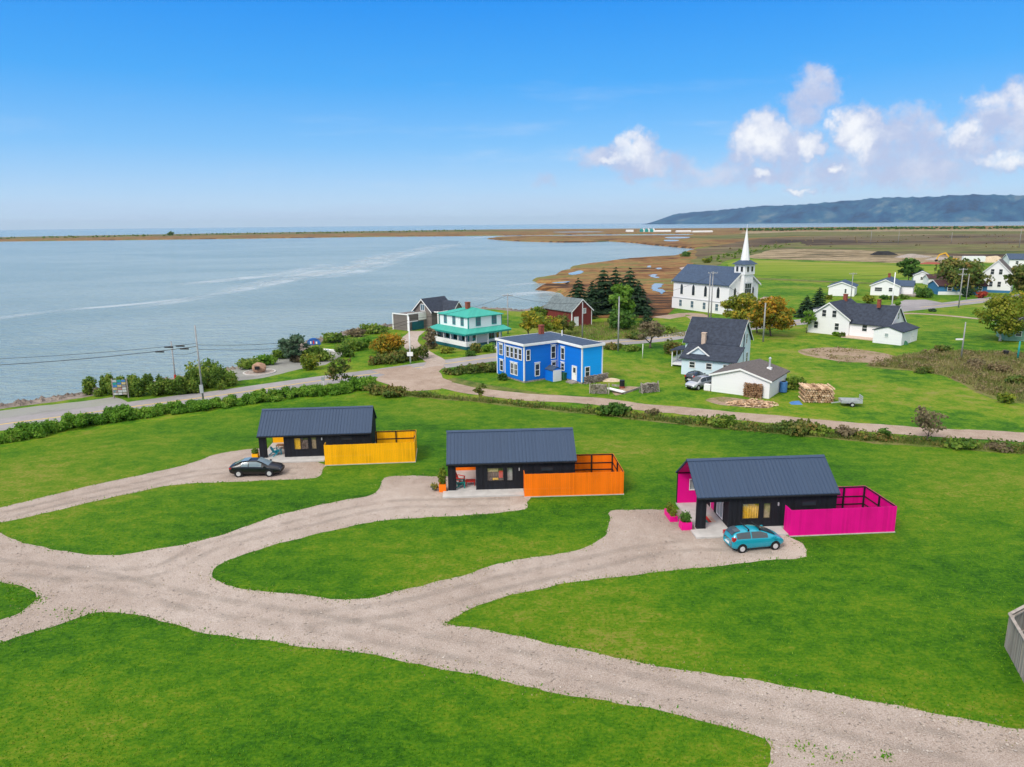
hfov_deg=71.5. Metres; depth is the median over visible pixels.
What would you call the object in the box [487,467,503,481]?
window
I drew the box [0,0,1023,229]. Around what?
sky
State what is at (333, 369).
young tree
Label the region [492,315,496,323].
window
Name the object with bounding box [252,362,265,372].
boulder
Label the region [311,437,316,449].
window
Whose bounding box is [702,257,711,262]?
bush
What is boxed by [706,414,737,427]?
bush
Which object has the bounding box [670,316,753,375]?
ell house
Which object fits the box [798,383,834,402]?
firewood stack
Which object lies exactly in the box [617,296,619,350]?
utility pole
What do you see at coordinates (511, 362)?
window
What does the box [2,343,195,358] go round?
power line
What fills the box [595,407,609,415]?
bush
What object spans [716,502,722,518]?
patio window
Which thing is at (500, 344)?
window
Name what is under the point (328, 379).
road marking
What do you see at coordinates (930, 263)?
earth heap
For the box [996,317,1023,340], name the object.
green shed
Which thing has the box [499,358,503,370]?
window
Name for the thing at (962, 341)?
utility pole
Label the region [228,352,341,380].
lookout paving
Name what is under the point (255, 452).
planter box
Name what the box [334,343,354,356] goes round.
bush
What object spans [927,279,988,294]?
blue cottage
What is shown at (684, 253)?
bush
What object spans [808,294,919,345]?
farmhouse
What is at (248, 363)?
bush
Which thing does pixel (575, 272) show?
pond
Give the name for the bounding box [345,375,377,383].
bush
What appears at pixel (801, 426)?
bush
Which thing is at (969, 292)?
bush
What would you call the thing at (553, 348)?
window
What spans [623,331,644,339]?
bush
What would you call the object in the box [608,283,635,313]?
broadleaf tree
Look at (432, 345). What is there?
bush
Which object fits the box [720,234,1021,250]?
moor scrub
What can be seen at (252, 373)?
plinth
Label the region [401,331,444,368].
driveway
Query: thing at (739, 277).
church
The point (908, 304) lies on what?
driveway
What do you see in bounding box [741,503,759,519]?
window
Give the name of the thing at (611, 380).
sand heap
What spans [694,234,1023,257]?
moor
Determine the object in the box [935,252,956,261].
excavator
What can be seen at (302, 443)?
window
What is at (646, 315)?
spruce tree
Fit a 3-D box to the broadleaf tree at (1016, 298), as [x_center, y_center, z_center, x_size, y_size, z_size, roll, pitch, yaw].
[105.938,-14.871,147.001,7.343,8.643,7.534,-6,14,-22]
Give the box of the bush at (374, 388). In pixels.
[362,383,389,394]
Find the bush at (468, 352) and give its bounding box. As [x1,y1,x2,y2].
[465,349,476,355]
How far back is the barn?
163.74 m
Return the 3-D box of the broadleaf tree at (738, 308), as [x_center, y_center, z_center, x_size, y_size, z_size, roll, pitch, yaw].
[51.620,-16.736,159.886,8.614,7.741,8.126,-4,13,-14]
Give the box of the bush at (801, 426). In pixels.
[773,418,819,436]
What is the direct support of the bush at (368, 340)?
on the ground at (894, 397)
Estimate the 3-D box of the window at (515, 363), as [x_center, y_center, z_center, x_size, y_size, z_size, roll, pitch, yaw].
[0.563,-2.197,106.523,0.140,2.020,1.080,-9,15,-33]
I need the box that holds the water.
[0,221,1023,403]
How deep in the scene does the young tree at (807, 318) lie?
148.40 m
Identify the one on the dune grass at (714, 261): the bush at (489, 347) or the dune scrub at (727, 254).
the dune scrub at (727, 254)
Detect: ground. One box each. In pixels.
[0,233,1023,446]
[865,350,1023,403]
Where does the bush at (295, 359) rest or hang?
on the ground at (894, 397)
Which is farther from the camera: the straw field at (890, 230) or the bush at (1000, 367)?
the straw field at (890, 230)
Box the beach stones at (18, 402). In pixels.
[0,305,544,406]
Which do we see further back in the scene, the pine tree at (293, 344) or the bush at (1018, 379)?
the pine tree at (293, 344)
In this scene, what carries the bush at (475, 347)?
on the ground at (894, 397)
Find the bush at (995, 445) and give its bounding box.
[984,440,1014,452]
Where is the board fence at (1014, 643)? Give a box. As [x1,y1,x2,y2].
[1004,605,1023,681]
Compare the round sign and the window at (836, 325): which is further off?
the window at (836, 325)
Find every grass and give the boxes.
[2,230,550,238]
[546,321,684,340]
[690,242,805,265]
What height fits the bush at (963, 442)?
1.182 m
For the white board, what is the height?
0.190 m
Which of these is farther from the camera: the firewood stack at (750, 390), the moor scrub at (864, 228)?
the moor scrub at (864, 228)
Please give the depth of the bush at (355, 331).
150.22 m
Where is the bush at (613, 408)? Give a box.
[596,402,632,414]
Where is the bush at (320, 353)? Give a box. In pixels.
[302,345,335,360]
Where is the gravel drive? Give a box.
[0,448,1023,766]
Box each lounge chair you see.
[269,446,281,456]
[456,473,464,481]
[456,479,465,487]
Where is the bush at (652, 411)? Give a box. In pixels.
[644,408,659,415]
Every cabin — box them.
[256,405,376,462]
[443,427,576,497]
[676,454,840,538]
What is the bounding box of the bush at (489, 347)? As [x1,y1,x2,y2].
[481,342,494,352]
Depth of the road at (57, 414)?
106.27 m
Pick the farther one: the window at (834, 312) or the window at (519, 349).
the window at (834, 312)
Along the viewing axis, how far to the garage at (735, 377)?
96.95 m
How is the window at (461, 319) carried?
in the teal roof house at (463, 329)
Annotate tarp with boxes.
[789,401,802,404]
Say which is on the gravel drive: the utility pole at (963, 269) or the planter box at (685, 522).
the planter box at (685, 522)
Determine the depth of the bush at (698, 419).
82.73 m
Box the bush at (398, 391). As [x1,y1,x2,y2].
[380,383,408,396]
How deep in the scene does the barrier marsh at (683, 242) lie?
1618.72 m
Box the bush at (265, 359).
[253,354,279,364]
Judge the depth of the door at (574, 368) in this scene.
105.10 m
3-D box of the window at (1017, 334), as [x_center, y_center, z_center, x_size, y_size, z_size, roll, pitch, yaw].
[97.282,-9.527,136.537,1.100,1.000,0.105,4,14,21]
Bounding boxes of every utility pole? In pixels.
[170,341,175,380]
[194,325,203,399]
[407,317,412,363]
[502,294,512,333]
[582,302,582,337]
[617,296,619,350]
[708,274,710,316]
[710,271,717,317]
[762,303,765,341]
[891,272,895,304]
[956,322,965,357]
[958,268,967,307]
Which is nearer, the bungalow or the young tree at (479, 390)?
the young tree at (479, 390)
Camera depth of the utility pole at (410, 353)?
120.47 m
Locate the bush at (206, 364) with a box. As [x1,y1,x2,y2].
[184,358,228,372]
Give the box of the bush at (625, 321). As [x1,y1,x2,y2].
[607,309,638,328]
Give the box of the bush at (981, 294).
[975,291,987,297]
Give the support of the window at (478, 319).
in the teal roof house at (463, 329)
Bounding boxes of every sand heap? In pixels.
[602,378,619,381]
[985,256,1000,262]
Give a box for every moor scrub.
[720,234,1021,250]
[739,225,1023,230]
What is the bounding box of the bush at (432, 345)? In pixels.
[425,342,437,348]
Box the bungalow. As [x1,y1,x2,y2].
[870,273,916,296]
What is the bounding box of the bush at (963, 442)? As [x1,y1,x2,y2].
[942,437,980,448]
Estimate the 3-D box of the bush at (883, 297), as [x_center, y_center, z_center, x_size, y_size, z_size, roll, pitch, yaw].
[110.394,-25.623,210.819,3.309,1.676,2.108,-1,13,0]
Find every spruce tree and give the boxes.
[566,278,599,318]
[584,281,606,315]
[588,267,615,314]
[605,267,655,314]
[607,267,624,307]
[631,281,656,315]
[637,308,655,323]
[793,295,815,317]
[811,288,826,309]
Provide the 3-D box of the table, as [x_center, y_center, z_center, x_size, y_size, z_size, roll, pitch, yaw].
[-3.738,8.895,63.883,0.900,0.420,0.700,-1,13,0]
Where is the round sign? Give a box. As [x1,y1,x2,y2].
[307,338,320,346]
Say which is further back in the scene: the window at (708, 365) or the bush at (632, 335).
the bush at (632, 335)
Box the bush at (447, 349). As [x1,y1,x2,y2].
[439,346,455,353]
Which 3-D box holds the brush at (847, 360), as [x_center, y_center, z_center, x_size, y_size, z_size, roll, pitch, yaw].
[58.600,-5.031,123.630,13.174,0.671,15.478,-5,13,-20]
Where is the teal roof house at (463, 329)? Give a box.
[430,302,511,349]
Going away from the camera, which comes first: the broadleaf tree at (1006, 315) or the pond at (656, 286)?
the broadleaf tree at (1006, 315)
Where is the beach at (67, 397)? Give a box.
[0,308,542,408]
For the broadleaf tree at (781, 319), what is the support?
on the ground at (894, 397)
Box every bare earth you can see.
[706,397,772,407]
[798,347,897,362]
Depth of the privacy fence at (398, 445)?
70.12 m
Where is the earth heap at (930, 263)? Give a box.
[920,262,939,263]
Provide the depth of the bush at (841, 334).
143.45 m
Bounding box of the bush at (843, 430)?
[834,424,859,437]
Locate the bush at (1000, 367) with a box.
[986,362,1012,372]
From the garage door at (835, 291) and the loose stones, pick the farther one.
the garage door at (835, 291)
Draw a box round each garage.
[709,357,789,398]
[827,279,858,295]
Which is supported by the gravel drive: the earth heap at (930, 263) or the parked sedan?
the parked sedan
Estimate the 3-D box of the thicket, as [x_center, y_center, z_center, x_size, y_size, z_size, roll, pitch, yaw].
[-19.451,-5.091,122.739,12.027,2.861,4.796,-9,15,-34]
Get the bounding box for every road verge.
[401,394,1023,453]
[447,378,609,398]
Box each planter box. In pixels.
[251,448,258,456]
[437,466,446,491]
[664,501,677,521]
[679,510,691,529]
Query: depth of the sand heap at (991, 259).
385.41 m
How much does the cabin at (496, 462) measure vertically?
4.980 m
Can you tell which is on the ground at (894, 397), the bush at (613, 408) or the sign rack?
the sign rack
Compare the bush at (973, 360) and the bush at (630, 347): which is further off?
the bush at (630, 347)
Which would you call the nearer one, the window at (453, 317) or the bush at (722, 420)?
the bush at (722, 420)
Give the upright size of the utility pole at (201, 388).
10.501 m
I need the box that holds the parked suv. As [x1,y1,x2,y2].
[685,374,711,389]
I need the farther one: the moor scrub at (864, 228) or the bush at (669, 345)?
the moor scrub at (864, 228)
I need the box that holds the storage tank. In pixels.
[779,381,787,392]
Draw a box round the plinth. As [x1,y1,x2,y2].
[243,369,275,375]
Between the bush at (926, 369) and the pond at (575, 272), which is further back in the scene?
the pond at (575, 272)
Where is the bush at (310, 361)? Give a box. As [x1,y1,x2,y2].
[300,353,320,370]
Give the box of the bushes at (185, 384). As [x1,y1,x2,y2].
[81,365,238,396]
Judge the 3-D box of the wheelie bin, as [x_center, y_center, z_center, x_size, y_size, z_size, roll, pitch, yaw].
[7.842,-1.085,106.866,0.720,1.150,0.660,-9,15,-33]
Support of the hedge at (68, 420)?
on the ground at (894, 397)
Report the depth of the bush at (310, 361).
116.15 m
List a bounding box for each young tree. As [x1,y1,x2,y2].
[324,357,352,381]
[472,383,486,397]
[800,311,816,332]
[911,405,948,439]
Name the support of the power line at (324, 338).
attached to the utility pole at (410, 353)
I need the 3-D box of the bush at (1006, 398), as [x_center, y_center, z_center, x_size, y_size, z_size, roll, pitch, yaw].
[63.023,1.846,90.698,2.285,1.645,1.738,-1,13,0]
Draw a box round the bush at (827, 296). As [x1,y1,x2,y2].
[824,294,832,299]
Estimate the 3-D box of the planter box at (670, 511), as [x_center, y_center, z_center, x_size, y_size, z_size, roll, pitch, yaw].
[12.647,10.120,56.516,0.809,1.242,2.006,-1,13,-4]
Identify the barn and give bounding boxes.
[543,295,593,325]
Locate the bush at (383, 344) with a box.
[368,331,406,353]
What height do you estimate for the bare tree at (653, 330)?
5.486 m
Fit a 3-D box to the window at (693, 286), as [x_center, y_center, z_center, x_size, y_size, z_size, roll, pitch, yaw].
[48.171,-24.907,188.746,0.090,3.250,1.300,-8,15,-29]
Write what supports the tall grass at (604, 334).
on the ground at (894, 397)
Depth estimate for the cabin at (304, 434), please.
72.32 m
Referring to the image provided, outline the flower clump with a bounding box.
[430,482,438,490]
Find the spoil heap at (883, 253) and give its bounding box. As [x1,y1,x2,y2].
[870,251,896,254]
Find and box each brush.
[412,389,1023,454]
[809,346,894,363]
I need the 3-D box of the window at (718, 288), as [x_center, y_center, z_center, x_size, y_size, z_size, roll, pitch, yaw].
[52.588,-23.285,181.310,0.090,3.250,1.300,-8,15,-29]
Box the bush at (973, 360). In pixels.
[967,358,985,364]
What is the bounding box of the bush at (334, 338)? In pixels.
[321,331,348,342]
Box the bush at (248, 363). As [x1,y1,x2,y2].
[234,357,262,368]
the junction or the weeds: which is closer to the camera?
the weeds
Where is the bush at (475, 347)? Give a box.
[469,343,481,352]
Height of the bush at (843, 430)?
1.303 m
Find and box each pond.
[568,271,582,274]
[651,283,664,293]
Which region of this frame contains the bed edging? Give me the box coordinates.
[624,387,639,393]
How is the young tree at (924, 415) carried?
on the road verge at (715, 427)
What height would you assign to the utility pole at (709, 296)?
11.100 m
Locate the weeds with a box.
[4,586,895,764]
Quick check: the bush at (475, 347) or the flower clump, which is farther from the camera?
the bush at (475, 347)
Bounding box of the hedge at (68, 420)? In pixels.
[0,390,267,442]
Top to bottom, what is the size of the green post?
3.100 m
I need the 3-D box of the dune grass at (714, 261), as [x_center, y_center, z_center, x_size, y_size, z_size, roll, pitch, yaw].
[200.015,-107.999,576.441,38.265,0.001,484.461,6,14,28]
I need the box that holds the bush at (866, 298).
[861,294,875,303]
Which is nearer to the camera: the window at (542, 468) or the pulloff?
the window at (542, 468)
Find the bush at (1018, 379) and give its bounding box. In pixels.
[1003,374,1023,384]
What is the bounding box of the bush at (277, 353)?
[269,349,286,358]
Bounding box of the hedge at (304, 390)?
[246,377,371,403]
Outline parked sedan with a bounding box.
[229,457,284,476]
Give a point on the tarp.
(795, 403)
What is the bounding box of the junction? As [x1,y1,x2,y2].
[376,365,451,390]
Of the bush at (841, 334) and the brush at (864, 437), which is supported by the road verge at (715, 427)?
the brush at (864, 437)
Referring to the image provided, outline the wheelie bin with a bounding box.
[561,372,566,379]
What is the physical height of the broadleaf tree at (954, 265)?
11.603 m
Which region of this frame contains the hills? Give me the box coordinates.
[647,194,1023,223]
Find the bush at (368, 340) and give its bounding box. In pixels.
[348,337,372,346]
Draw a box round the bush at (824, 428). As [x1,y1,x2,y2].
[808,424,831,436]
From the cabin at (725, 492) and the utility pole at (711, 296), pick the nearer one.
the cabin at (725, 492)
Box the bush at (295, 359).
[289,355,306,362]
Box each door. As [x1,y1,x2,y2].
[412,320,423,329]
[572,365,576,380]
[574,317,578,325]
[832,288,840,295]
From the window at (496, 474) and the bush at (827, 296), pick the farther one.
the bush at (827, 296)
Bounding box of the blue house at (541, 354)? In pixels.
[495,324,604,383]
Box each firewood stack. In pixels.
[583,372,608,383]
[589,383,608,393]
[639,381,659,393]
[743,382,762,398]
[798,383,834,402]
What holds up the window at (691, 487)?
in the cabin at (725, 492)
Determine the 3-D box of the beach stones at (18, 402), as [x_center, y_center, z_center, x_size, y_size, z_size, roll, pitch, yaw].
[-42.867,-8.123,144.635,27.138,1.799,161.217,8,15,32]
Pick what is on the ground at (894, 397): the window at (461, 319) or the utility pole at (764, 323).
the utility pole at (764, 323)
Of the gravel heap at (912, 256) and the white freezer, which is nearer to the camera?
the white freezer
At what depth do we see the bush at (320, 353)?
123.21 m
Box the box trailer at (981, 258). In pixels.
[962,256,985,262]
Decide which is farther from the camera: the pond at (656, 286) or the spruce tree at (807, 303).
the pond at (656, 286)
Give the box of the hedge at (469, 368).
[442,361,496,374]
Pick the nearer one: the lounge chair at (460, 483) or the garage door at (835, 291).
the lounge chair at (460, 483)
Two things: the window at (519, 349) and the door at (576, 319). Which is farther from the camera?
the door at (576, 319)
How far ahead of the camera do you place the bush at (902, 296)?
211.08 m
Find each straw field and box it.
[740,229,1023,233]
[749,249,961,262]
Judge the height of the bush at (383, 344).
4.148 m
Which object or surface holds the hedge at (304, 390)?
on the ground at (894, 397)
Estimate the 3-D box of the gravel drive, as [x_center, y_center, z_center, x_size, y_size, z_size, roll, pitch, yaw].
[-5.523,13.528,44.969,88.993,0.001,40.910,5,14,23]
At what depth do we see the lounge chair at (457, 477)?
64.55 m
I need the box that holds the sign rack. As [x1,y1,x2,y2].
[111,378,129,397]
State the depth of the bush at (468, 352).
126.86 m
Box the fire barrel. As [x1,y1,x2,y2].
[619,380,624,388]
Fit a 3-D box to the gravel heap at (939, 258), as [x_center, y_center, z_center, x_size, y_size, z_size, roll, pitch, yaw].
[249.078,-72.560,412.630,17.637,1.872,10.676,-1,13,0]
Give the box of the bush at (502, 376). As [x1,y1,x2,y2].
[497,372,508,380]
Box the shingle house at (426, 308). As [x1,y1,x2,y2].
[392,296,462,330]
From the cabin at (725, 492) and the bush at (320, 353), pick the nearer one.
the cabin at (725, 492)
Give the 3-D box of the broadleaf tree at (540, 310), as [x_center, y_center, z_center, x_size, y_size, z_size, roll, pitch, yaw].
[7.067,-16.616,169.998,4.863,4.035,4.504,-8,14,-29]
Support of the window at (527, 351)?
in the blue house at (541, 354)
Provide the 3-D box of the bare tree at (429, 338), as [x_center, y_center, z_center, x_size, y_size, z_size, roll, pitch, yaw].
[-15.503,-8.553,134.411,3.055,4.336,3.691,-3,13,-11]
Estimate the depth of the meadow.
43.44 m
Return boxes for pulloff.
[0,397,126,418]
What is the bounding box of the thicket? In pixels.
[368,343,428,365]
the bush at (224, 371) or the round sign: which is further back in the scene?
the round sign
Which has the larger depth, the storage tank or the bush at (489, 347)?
the bush at (489, 347)
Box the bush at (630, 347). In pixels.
[622,344,641,351]
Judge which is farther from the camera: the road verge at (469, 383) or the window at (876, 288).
the window at (876, 288)
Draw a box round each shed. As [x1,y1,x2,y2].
[912,270,928,282]
[922,274,942,284]
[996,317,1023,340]
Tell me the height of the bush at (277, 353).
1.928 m
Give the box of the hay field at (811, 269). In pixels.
[726,260,950,278]
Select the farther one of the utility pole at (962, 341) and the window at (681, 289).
the window at (681, 289)
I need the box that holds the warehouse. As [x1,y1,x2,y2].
[655,230,670,231]
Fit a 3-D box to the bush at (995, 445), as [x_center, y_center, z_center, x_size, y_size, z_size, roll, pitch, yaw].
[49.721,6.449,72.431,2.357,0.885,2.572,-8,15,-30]
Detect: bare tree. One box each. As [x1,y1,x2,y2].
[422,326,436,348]
[637,320,665,347]
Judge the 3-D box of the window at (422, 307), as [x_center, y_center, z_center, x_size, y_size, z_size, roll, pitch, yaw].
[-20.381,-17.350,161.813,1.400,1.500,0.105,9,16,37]
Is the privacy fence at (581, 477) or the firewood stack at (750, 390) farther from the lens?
the firewood stack at (750, 390)
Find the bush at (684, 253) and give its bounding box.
[680,251,691,256]
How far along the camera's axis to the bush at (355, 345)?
133.62 m
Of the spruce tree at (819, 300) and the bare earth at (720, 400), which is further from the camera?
the spruce tree at (819, 300)
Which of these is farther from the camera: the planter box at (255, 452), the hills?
the hills
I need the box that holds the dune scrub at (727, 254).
[709,242,800,261]
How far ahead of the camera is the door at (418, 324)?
159.86 m
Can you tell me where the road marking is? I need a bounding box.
[0,299,988,424]
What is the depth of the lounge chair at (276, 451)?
72.77 m
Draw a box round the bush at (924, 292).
[915,285,933,297]
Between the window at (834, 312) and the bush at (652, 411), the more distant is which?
the window at (834, 312)
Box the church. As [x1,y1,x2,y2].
[671,230,760,313]
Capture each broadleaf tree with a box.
[518,310,541,333]
[530,306,547,315]
[530,314,564,331]
[556,313,575,333]
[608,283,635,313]
[718,292,759,319]
[747,295,795,335]
[747,307,762,332]
[896,257,923,279]
[933,256,994,291]
[972,292,1023,340]
[1002,290,1023,306]
[1003,263,1023,297]
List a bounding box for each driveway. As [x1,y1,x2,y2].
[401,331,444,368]
[655,313,707,318]
[893,300,941,309]
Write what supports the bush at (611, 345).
on the ground at (894, 397)
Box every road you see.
[0,294,1021,430]
[372,366,1023,441]
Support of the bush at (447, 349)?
on the ground at (894, 397)
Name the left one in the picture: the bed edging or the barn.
the barn
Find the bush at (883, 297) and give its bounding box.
[879,294,888,299]
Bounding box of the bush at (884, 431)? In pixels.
[876,427,892,436]
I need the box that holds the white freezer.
[704,383,710,390]
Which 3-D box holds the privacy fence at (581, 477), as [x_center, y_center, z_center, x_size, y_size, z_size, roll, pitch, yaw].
[5.254,8.172,63.672,8.660,2.158,5.090,-1,13,-3]
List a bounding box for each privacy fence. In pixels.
[324,430,416,465]
[524,453,623,496]
[784,486,896,536]
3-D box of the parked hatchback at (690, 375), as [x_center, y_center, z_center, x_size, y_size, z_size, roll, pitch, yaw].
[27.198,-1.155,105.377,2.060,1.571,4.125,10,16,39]
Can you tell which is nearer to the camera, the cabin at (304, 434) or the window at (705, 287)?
the cabin at (304, 434)
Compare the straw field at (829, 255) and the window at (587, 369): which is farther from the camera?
the straw field at (829, 255)
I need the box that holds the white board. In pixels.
[609,387,625,392]
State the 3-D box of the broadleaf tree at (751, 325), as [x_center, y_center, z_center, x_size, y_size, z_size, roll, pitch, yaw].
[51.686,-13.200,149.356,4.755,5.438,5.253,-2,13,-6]
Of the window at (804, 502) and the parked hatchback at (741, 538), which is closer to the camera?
the parked hatchback at (741, 538)
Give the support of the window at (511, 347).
in the blue house at (541, 354)
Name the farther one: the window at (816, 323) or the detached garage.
the detached garage
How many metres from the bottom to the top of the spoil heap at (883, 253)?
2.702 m
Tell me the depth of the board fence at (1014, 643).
37.91 m
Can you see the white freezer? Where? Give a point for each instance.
(707, 387)
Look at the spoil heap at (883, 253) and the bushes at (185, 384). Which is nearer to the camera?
the bushes at (185, 384)
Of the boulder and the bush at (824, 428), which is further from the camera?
the boulder
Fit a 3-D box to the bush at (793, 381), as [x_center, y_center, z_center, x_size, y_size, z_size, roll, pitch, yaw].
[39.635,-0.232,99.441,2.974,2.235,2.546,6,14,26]
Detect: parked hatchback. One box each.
[684,370,705,381]
[723,521,783,552]
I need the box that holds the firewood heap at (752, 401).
[725,398,778,407]
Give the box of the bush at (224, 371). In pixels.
[208,369,237,379]
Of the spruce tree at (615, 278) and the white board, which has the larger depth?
the spruce tree at (615, 278)
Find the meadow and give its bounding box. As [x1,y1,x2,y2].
[0,393,1023,766]
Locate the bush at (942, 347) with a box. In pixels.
[934,344,953,351]
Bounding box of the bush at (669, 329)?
[658,325,675,333]
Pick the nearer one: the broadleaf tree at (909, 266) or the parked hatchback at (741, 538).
the parked hatchback at (741, 538)
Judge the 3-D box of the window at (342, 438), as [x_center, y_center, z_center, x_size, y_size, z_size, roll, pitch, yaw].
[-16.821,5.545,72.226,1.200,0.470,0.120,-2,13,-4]
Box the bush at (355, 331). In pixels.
[344,328,366,336]
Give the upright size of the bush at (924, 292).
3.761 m
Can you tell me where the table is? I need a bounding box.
[465,479,475,485]
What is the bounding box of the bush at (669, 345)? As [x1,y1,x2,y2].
[662,338,682,354]
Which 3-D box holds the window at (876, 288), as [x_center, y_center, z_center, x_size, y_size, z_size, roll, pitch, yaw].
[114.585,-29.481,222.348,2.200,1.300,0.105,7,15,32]
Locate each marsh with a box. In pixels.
[0,225,1023,246]
[537,249,696,317]
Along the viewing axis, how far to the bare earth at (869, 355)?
124.82 m
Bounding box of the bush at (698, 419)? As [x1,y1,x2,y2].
[690,415,709,424]
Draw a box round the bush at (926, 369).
[913,366,934,373]
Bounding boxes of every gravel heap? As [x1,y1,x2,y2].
[897,254,929,257]
[925,257,945,259]
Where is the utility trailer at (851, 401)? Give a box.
[831,394,862,406]
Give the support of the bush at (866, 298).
on the ground at (894, 397)
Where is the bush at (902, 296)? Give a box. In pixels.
[898,294,909,298]
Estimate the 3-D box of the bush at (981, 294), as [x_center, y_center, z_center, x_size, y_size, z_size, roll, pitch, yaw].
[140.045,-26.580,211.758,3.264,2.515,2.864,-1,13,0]
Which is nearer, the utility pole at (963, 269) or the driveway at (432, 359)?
the driveway at (432, 359)
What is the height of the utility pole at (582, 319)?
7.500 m
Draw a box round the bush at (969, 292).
[961,286,974,296]
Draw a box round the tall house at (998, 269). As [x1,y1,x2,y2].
[983,258,1013,292]
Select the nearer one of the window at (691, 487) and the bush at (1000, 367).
the window at (691, 487)
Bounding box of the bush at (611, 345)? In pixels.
[603,341,622,349]
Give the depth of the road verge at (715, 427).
81.17 m
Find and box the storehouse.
[1002,253,1023,267]
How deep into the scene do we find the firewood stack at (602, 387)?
98.01 m
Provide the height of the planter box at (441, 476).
2.368 m
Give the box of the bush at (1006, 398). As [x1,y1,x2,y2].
[995,392,1016,402]
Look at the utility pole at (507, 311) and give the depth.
151.09 m
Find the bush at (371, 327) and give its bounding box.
[359,323,390,333]
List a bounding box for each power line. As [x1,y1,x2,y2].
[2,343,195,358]
[3,346,195,364]
[198,323,407,349]
[253,320,407,344]
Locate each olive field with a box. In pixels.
[690,231,1023,238]
[795,244,1023,253]
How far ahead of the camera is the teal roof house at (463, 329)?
137.62 m
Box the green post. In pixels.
[1016,341,1020,358]
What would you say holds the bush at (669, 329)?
on the ground at (894, 397)
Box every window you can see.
[293,437,308,449]
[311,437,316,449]
[340,436,351,440]
[420,304,424,310]
[452,316,455,324]
[460,317,463,325]
[476,317,480,325]
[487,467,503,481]
[489,333,494,338]
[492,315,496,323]
[498,342,502,354]
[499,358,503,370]
[506,345,509,356]
[507,467,512,480]
[510,346,513,357]
[510,361,513,374]
[514,347,517,359]
[514,362,517,375]
[518,348,521,360]
[526,350,529,360]
[535,362,540,375]
[540,466,553,470]
[551,344,556,358]
[560,361,564,370]
[561,346,564,359]
[585,366,589,376]
[680,283,683,294]
[689,361,695,367]
[689,479,694,489]
[691,284,694,295]
[703,285,707,296]
[705,363,711,369]
[716,286,719,298]
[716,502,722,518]
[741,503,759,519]
[762,502,771,518]
[801,500,816,505]
[813,321,818,328]
[821,309,826,316]
[832,310,836,317]
[834,323,839,330]
[874,287,882,290]
[1015,331,1021,336]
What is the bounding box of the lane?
[904,313,993,320]
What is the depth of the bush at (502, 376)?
107.09 m
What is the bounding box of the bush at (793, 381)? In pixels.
[785,374,806,388]
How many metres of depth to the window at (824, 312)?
147.38 m
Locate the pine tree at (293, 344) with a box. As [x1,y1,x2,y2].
[276,333,310,361]
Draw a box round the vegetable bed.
[611,386,636,394]
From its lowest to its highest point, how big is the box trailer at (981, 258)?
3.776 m
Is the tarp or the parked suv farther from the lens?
the parked suv
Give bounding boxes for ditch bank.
[757,278,871,283]
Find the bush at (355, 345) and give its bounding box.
[334,339,368,350]
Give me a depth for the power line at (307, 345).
106.26 m
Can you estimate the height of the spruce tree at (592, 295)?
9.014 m
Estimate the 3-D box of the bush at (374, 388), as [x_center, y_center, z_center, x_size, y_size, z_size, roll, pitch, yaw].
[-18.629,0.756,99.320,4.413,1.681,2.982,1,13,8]
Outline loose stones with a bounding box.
[1,452,1023,754]
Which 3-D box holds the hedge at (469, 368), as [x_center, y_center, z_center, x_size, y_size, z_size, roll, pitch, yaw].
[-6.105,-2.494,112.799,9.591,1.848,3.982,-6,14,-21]
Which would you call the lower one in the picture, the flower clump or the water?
the flower clump
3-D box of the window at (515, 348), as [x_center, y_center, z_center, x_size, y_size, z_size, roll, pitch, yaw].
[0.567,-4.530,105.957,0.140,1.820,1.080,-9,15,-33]
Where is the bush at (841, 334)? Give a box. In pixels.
[837,332,845,336]
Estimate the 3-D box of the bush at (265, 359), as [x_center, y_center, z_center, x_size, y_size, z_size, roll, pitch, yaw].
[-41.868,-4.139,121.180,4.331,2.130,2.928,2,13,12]

